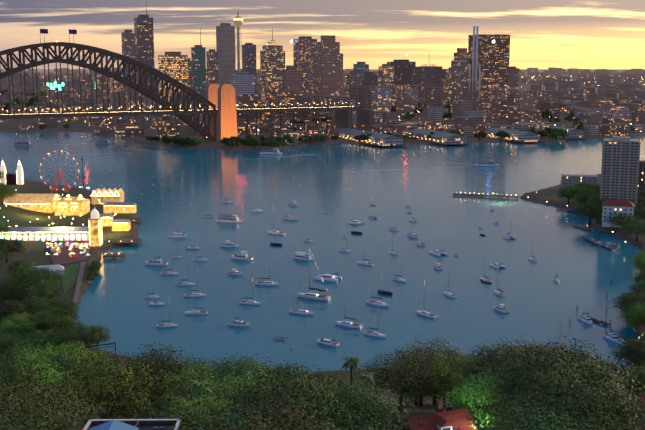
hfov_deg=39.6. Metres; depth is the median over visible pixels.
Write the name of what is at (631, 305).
gum tree
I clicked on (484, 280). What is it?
sn boat
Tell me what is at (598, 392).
olive tree
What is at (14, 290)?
fig tree
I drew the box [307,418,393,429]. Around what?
fig tree
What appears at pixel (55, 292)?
fig tree
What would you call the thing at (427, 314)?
boat
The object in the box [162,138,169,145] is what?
tree
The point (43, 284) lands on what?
gum tree
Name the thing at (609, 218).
fig tree
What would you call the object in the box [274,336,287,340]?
boat
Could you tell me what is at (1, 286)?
fig tree
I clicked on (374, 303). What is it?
boat
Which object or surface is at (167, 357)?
fig tree
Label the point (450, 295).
boat
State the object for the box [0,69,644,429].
terrain
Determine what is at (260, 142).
tree
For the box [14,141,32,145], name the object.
boat
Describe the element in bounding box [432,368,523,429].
bright tree
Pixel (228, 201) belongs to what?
boat
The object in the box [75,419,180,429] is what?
building roof
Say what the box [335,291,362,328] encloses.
boat
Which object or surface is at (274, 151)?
boat
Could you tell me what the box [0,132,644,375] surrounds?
harbour water
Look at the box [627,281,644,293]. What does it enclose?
fig tree
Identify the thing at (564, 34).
sky
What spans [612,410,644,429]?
tree
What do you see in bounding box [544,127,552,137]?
tree
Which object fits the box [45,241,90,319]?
path
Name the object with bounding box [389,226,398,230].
boat
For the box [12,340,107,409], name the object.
bright tree
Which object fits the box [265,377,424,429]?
fig tree
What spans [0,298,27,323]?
fig tree
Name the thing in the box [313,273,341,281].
boat
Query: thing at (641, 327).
house
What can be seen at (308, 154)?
ferry wakes
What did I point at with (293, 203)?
boat
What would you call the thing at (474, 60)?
skyscraper spires
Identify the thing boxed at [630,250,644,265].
bright tree
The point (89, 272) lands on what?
tree
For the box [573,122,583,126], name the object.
tree
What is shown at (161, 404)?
olive tree
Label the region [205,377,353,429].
olive tree
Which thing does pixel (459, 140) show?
walsh bay pier sheds
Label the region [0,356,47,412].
gum tree
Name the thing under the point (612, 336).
boat
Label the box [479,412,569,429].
bright tree
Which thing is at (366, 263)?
boat
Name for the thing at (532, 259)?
boat
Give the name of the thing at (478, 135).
tree
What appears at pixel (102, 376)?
bright tree
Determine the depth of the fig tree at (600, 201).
711.43 m
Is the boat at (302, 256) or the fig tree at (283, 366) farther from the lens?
the boat at (302, 256)
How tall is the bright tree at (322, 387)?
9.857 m
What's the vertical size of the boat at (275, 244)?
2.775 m
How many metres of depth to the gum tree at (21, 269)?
499.93 m
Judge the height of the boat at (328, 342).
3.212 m
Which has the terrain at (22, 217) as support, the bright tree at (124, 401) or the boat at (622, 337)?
the bright tree at (124, 401)
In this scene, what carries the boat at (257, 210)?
on the harbour water
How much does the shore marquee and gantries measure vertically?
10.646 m
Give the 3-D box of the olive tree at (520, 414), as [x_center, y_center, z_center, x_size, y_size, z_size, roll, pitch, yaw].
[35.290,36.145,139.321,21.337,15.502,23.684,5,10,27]
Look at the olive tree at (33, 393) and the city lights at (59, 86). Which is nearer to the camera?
the olive tree at (33, 393)
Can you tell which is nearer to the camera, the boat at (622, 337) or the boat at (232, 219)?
the boat at (622, 337)
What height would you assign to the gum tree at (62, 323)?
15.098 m
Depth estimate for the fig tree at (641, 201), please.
735.58 m
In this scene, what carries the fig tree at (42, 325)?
on the terrain at (22, 217)
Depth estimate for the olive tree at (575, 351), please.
215.20 m
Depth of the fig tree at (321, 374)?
225.24 m
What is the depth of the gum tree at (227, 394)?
157.20 m
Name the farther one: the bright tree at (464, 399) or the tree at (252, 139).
the tree at (252, 139)
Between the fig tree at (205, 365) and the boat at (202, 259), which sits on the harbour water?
the boat at (202, 259)
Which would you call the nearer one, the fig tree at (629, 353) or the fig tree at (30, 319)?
the fig tree at (629, 353)
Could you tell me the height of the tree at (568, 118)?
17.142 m
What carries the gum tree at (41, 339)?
on the terrain at (22, 217)
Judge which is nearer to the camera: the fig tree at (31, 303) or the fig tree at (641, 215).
the fig tree at (31, 303)
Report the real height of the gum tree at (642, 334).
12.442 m
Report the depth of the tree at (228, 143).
1372.32 m
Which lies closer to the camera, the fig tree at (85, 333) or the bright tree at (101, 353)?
the bright tree at (101, 353)
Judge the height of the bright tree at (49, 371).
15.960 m
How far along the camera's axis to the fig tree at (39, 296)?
442.01 m
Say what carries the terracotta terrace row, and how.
on the terrain at (22, 217)
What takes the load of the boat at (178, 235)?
on the harbour water
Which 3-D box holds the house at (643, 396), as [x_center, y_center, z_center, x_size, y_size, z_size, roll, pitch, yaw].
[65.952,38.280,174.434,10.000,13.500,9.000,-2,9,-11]
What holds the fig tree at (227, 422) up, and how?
on the terrain at (22, 217)
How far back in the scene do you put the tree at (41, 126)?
1769.87 m
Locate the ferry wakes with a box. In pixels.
[33,144,476,170]
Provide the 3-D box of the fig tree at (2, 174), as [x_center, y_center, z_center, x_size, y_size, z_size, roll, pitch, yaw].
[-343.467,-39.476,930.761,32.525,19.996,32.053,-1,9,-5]
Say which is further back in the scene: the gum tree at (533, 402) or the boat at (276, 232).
the boat at (276, 232)
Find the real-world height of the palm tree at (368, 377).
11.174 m
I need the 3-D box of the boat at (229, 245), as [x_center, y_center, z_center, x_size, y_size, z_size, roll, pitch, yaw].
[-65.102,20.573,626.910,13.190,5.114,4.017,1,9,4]
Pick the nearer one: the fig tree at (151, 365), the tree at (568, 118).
the fig tree at (151, 365)
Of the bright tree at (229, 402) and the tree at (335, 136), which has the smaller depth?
the bright tree at (229, 402)
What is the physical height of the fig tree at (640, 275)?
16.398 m
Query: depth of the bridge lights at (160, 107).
1462.75 m
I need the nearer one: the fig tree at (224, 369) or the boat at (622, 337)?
the fig tree at (224, 369)
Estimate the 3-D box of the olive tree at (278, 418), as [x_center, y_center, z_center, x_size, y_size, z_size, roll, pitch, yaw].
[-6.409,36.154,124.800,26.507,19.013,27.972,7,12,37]
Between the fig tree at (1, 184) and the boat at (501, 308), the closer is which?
the boat at (501, 308)
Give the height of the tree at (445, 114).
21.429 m
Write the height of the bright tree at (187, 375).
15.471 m
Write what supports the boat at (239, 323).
on the harbour water
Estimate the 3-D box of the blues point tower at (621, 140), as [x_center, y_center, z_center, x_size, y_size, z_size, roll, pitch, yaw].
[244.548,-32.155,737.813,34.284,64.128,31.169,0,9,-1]
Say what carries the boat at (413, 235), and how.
on the harbour water
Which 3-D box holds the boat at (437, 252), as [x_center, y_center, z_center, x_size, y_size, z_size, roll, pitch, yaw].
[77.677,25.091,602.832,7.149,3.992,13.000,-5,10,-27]
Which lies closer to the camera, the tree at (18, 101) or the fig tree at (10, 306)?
the fig tree at (10, 306)
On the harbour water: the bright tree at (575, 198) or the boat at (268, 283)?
the boat at (268, 283)
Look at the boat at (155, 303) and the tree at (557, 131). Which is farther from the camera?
the tree at (557, 131)
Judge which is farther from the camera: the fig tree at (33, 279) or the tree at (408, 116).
the tree at (408, 116)
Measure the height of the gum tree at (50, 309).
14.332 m
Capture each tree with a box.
[0,171,6,179]
[0,181,10,193]
[0,184,18,204]
[0,188,8,199]
[0,218,12,234]
[0,235,28,262]
[0,246,8,261]
[0,281,20,297]
[0,284,36,307]
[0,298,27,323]
[0,315,34,342]
[0,330,18,356]
[0,333,30,361]
[0,339,45,384]
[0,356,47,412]
[0,359,82,414]
[0,369,108,429]
[0,387,57,426]
[0,399,98,429]
[2,102,12,112]
[2,283,25,300]
[2,312,30,325]
[2,323,30,350]
[3,340,87,382]
[5,411,62,429]
[6,260,23,272]
[8,265,27,276]
[8,269,54,291]
[9,322,37,347]
[10,314,61,345]
[11,98,24,104]
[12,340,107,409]
[13,262,37,272]
[13,293,48,314]
[16,320,39,346]
[17,347,125,399]
[18,295,47,313]
[20,268,52,279]
[24,279,54,297]
[25,100,35,106]
[25,328,53,352]
[27,309,51,325]
[29,95,42,104]
[30,266,63,280]
[31,299,47,313]
[32,297,82,319]
[34,285,63,300]
[34,313,73,337]
[36,273,60,298]
[38,124,46,128]
[38,365,110,421]
[40,306,61,315]
[41,316,70,336]
[42,298,78,311]
[42,357,165,427]
[43,332,68,349]
[49,322,103,351]
[55,348,112,408]
[68,318,84,333]
[71,329,109,347]
[73,357,117,414]
[85,274,94,284]
[86,325,111,349]
[87,270,98,276]
[88,265,99,270]
[92,350,192,418]
[95,341,209,417]
[130,383,237,418]
[146,394,223,424]
[152,362,222,417]
[157,393,248,429]
[158,400,281,429]
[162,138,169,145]
[162,355,225,376]
[166,378,238,412]
[181,402,280,429]
[182,353,291,393]
[183,136,190,143]
[183,379,214,410]
[188,367,286,407]
[199,390,358,429]
[199,403,301,429]
[204,387,252,406]
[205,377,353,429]
[209,409,296,429]
[225,141,234,145]
[227,136,236,142]
[230,360,379,429]
[231,359,322,400]
[235,356,269,376]
[248,137,258,147]
[256,140,265,145]
[256,417,332,429]
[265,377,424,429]
[265,378,333,402]
[282,134,293,145]
[282,397,389,429]
[298,135,308,143]
[307,369,347,398]
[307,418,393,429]
[308,378,341,399]
[318,135,327,143]
[331,134,338,139]
[340,356,364,398]
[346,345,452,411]
[356,372,375,407]
[358,134,367,139]
[374,351,444,404]
[381,354,450,405]
[389,334,472,404]
[402,114,412,119]
[411,348,480,405]
[413,107,422,114]
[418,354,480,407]
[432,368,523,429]
[443,112,451,121]
[449,358,485,408]
[454,337,555,395]
[458,333,546,404]
[468,343,601,396]
[471,398,503,429]
[474,132,485,137]
[475,347,641,429]
[475,408,586,429]
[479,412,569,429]
[481,390,606,429]
[487,336,644,423]
[489,390,632,429]
[491,409,596,429]
[494,384,639,429]
[496,353,644,429]
[500,132,508,138]
[510,390,577,426]
[511,372,639,429]
[529,345,614,368]
[537,131,547,138]
[542,109,550,118]
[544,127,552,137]
[547,132,557,140]
[548,117,560,123]
[550,128,564,140]
[557,185,577,204]
[564,116,572,122]
[569,194,581,205]
[571,186,599,204]
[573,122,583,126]
[573,201,602,225]
[577,192,598,202]
[580,182,599,192]
[587,206,602,223]
[588,196,616,211]
[591,209,601,223]
[599,210,616,228]
[607,212,641,234]
[608,291,644,312]
[609,336,644,368]
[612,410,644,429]
[615,293,643,307]
[616,301,644,335]
[619,366,643,396]
[620,199,640,214]
[620,220,644,241]
[621,302,641,327]
[623,303,644,327]
[624,340,644,361]
[624,363,644,392]
[626,375,644,393]
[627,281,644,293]
[628,309,644,333]
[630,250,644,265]
[630,255,644,271]
[631,266,644,284]
[633,207,644,220]
[633,368,644,390]
[637,187,644,203]
[637,195,644,213]
[637,328,644,342]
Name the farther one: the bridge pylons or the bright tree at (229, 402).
the bridge pylons
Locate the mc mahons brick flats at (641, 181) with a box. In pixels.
[638,160,644,189]
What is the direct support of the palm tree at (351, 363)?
on the terrain at (22, 217)
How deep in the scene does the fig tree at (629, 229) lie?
632.76 m
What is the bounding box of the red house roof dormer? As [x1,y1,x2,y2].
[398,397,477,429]
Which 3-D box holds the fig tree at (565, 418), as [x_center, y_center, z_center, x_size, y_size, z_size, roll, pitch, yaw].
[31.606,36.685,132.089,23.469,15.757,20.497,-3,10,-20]
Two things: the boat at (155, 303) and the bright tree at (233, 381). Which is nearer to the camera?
the bright tree at (233, 381)
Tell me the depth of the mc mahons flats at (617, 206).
675.96 m
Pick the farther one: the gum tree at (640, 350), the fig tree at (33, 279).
the fig tree at (33, 279)
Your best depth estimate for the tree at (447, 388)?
218.81 m
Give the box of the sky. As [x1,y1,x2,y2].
[0,0,644,68]
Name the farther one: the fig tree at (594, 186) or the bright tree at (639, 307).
the fig tree at (594, 186)
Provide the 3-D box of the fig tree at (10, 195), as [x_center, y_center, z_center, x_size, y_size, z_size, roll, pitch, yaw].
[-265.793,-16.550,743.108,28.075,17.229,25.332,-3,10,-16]
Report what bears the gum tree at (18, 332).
on the terrain at (22, 217)
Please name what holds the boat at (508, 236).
on the harbour water
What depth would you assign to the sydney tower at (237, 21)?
3227.91 m
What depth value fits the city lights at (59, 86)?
2951.71 m
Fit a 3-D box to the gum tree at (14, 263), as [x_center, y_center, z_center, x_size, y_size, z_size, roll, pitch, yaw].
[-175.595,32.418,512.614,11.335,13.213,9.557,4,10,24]
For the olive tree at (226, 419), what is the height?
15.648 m
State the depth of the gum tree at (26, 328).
382.06 m
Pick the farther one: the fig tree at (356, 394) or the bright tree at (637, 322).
the bright tree at (637, 322)
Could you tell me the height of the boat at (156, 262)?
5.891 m
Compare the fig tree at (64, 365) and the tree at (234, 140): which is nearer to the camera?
the fig tree at (64, 365)
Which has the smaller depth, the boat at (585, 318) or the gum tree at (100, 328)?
the gum tree at (100, 328)
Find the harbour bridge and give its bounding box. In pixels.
[0,30,373,140]
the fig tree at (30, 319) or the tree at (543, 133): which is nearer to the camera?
the fig tree at (30, 319)
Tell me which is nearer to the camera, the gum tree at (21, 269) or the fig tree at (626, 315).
the fig tree at (626, 315)
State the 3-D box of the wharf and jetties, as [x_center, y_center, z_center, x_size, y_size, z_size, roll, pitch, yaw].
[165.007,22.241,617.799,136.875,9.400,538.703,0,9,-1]
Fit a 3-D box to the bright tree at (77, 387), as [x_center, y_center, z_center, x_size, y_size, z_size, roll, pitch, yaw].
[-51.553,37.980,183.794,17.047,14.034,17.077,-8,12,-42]
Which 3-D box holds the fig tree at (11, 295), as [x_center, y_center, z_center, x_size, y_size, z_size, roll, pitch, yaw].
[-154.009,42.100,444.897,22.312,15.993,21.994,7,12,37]
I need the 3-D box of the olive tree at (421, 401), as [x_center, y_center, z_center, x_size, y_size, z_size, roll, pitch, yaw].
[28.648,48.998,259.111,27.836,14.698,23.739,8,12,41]
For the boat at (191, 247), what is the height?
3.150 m
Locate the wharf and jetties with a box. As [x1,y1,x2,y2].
[453,191,632,371]
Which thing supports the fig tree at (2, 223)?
on the terrain at (22, 217)
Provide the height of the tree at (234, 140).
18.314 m
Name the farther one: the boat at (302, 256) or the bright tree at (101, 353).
the boat at (302, 256)
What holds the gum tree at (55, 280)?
on the terrain at (22, 217)
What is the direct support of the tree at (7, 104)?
on the terrain at (22, 217)
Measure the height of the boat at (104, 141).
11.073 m
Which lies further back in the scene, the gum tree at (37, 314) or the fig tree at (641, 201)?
the fig tree at (641, 201)
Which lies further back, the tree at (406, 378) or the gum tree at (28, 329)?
the gum tree at (28, 329)
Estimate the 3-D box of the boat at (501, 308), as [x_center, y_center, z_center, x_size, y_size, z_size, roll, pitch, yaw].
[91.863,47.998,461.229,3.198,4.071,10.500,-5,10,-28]
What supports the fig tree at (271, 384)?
on the terrain at (22, 217)
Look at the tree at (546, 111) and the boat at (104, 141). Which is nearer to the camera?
the boat at (104, 141)
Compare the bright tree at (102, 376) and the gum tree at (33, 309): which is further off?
the gum tree at (33, 309)
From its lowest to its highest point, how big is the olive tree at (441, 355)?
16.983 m
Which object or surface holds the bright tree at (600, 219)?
on the terrain at (22, 217)
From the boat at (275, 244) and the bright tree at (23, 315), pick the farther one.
the boat at (275, 244)
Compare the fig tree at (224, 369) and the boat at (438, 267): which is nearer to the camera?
the fig tree at (224, 369)
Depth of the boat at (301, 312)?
454.78 m
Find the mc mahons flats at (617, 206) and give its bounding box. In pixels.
[602,199,633,227]
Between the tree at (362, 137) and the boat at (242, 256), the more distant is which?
the tree at (362, 137)
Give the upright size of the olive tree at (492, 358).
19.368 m
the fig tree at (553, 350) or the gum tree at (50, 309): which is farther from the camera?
the gum tree at (50, 309)
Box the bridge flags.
[40,29,76,33]
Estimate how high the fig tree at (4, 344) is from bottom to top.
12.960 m
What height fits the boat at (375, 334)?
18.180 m
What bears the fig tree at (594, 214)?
on the terrain at (22, 217)
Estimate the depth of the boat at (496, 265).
561.45 m
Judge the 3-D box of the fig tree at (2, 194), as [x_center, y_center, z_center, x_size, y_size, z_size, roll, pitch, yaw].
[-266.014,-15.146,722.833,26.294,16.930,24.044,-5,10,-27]
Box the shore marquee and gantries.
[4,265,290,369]
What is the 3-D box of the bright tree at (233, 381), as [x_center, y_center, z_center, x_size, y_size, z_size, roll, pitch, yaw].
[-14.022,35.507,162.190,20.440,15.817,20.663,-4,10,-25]
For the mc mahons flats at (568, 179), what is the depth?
897.46 m
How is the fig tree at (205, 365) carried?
on the terrain at (22, 217)
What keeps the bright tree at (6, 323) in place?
on the terrain at (22, 217)
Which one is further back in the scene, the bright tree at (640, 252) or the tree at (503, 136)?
the tree at (503, 136)
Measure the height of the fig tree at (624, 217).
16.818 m
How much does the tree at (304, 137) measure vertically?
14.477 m
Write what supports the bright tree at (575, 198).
on the terrain at (22, 217)
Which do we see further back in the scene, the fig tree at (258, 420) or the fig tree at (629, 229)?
the fig tree at (629, 229)
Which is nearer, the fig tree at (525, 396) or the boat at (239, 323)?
the fig tree at (525, 396)
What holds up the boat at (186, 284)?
on the harbour water
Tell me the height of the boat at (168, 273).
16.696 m
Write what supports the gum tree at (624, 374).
on the terrain at (22, 217)
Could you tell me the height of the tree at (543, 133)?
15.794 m
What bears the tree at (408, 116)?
on the terrain at (22, 217)
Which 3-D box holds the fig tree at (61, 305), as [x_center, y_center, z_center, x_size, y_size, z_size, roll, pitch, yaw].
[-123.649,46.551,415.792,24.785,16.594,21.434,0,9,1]
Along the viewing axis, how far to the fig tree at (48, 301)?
431.66 m
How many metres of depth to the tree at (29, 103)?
2394.22 m
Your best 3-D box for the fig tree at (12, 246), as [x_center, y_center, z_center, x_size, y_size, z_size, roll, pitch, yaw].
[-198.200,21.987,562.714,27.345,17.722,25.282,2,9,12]
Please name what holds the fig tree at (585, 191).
on the terrain at (22, 217)
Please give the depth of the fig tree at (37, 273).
485.91 m
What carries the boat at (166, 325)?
on the harbour water
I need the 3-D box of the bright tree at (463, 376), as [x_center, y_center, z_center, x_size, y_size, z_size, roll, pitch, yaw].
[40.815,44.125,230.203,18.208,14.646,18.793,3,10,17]
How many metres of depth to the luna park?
742.84 m
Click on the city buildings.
(315, 74)
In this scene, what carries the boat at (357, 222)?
on the harbour water
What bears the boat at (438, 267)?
on the harbour water
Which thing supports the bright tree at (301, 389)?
on the terrain at (22, 217)
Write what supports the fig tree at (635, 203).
on the terrain at (22, 217)
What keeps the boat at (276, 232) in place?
on the harbour water
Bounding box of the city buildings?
[0,15,644,146]
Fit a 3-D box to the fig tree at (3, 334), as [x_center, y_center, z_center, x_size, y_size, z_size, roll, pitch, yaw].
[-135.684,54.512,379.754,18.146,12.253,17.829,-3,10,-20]
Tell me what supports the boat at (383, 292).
on the harbour water
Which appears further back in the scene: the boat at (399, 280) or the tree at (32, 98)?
the tree at (32, 98)
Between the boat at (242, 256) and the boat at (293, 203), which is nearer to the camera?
the boat at (242, 256)
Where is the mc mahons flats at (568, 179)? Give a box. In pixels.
[560,174,597,187]
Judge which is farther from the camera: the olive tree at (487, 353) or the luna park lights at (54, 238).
the luna park lights at (54, 238)
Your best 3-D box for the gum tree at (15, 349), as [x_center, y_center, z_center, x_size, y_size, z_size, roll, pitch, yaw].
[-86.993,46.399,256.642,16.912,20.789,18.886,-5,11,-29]
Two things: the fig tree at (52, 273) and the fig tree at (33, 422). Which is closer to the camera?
the fig tree at (33, 422)
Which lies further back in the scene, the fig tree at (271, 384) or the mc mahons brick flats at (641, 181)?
the mc mahons brick flats at (641, 181)
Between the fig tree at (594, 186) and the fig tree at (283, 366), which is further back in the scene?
the fig tree at (594, 186)
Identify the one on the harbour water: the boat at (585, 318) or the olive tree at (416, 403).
the boat at (585, 318)
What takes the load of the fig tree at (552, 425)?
on the terrain at (22, 217)
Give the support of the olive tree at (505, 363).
on the terrain at (22, 217)
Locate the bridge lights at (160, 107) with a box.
[2,41,353,114]
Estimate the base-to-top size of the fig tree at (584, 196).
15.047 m
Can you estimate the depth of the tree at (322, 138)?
1470.52 m
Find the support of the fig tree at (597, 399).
on the terrain at (22, 217)
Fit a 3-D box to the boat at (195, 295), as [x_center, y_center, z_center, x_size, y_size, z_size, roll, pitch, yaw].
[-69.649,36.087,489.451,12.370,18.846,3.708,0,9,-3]
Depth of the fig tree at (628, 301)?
442.86 m
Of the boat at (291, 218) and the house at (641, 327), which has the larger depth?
the boat at (291, 218)
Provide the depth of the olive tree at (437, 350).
272.25 m
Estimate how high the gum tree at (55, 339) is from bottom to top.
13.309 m
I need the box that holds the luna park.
[0,151,141,259]
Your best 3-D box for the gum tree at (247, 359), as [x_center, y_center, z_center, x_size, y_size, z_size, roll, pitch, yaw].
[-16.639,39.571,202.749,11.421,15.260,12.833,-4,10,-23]
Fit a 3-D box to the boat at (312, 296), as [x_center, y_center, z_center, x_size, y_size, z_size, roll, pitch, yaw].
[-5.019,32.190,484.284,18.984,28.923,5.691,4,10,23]
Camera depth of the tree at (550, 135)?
1522.85 m
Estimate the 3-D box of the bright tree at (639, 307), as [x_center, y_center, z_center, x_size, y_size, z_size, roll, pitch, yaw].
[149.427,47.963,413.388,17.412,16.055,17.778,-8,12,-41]
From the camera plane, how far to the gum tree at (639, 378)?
303.46 m
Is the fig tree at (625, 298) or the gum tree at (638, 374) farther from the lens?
the fig tree at (625, 298)
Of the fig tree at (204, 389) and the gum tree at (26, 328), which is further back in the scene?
the gum tree at (26, 328)
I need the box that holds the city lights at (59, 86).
[36,40,642,137]
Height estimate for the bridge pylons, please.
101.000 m
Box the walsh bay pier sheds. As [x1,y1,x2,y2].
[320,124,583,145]
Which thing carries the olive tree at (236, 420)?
on the terrain at (22, 217)
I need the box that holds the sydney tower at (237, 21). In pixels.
[233,12,242,70]
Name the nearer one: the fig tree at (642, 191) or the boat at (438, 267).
the boat at (438, 267)
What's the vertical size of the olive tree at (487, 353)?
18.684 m
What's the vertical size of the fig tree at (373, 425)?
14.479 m
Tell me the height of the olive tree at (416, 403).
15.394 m
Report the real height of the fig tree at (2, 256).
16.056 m
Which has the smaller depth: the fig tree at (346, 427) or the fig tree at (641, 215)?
the fig tree at (346, 427)
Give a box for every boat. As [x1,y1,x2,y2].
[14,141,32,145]
[94,138,111,143]
[145,257,168,265]
[145,279,159,297]
[148,301,164,305]
[156,299,177,327]
[161,251,178,274]
[169,232,187,237]
[176,257,195,285]
[184,264,206,296]
[185,287,207,314]
[186,245,199,248]
[193,242,207,260]
[216,214,241,222]
[220,240,238,247]
[221,193,232,202]
[227,317,249,326]
[228,269,242,274]
[231,251,254,260]
[239,273,260,304]
[251,208,264,211]
[255,253,278,285]
[259,148,281,154]
[267,205,285,234]
[270,242,281,245]
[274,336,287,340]
[283,215,298,219]
[288,201,298,205]
[289,278,312,314]
[293,252,313,260]
[297,248,330,300]
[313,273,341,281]
[317,338,339,346]
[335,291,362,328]
[339,243,350,252]
[348,219,364,224]
[358,239,373,265]
[364,300,385,337]
[367,268,388,307]
[378,289,392,294]
[388,242,399,254]
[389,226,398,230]
[393,256,405,282]
[407,234,418,237]
[417,278,437,318]
[429,250,447,255]
[433,263,442,269]
[444,273,456,297]
[475,159,498,165]
[480,255,491,283]
[490,263,505,268]
[494,278,504,296]
[494,304,508,313]
[503,218,515,239]
[529,252,536,261]
[554,265,559,282]
[578,313,591,324]
[603,330,617,341]
[612,247,619,252]
[616,336,626,345]
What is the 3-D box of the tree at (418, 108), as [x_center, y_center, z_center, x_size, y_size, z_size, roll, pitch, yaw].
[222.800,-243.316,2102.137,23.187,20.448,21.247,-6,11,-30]
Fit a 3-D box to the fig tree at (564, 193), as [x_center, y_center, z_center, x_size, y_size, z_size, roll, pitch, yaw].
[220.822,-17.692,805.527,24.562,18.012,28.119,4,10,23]
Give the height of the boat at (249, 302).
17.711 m
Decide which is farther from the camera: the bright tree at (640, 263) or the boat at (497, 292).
the bright tree at (640, 263)
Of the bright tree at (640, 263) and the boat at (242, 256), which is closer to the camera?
the bright tree at (640, 263)
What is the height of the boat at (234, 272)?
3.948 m
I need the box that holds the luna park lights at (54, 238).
[0,153,130,254]
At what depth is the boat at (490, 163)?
1144.95 m
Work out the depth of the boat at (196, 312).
454.65 m
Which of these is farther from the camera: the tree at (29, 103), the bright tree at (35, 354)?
the tree at (29, 103)
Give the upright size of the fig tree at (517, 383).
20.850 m
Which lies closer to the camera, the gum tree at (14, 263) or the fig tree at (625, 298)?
the fig tree at (625, 298)
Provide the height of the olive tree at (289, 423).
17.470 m
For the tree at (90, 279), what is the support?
on the terrain at (22, 217)
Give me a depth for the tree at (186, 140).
1409.78 m
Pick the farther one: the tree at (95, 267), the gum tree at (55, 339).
the tree at (95, 267)
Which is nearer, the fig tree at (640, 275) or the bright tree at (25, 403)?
the bright tree at (25, 403)
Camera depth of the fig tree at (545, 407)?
137.46 m
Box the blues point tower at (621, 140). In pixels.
[600,136,640,207]
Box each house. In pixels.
[630,393,644,410]
[637,324,644,342]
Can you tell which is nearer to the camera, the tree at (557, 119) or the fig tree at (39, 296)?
the fig tree at (39, 296)
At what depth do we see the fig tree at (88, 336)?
388.81 m
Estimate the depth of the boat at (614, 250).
608.17 m
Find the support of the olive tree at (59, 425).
on the terrain at (22, 217)
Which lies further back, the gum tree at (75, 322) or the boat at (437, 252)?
the boat at (437, 252)
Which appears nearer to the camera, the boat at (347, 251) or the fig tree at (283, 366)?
the fig tree at (283, 366)
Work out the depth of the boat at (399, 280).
525.18 m
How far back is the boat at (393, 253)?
602.17 m
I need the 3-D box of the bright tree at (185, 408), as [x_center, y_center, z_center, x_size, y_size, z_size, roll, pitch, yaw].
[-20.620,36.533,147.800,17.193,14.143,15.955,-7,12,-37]
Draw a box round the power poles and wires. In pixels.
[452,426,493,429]
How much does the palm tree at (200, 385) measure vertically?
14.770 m
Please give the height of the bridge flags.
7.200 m
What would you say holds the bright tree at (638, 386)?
on the terrain at (22, 217)
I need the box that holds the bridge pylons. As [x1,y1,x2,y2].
[205,84,236,141]
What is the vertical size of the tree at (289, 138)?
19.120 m
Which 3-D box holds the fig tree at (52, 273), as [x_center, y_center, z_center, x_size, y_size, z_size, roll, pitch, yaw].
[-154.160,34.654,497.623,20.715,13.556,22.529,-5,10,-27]
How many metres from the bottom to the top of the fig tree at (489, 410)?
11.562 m
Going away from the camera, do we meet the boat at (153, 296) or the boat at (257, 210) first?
the boat at (153, 296)
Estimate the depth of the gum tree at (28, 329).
385.62 m
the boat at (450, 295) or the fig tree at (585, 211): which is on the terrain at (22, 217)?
the fig tree at (585, 211)
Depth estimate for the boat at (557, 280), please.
524.28 m

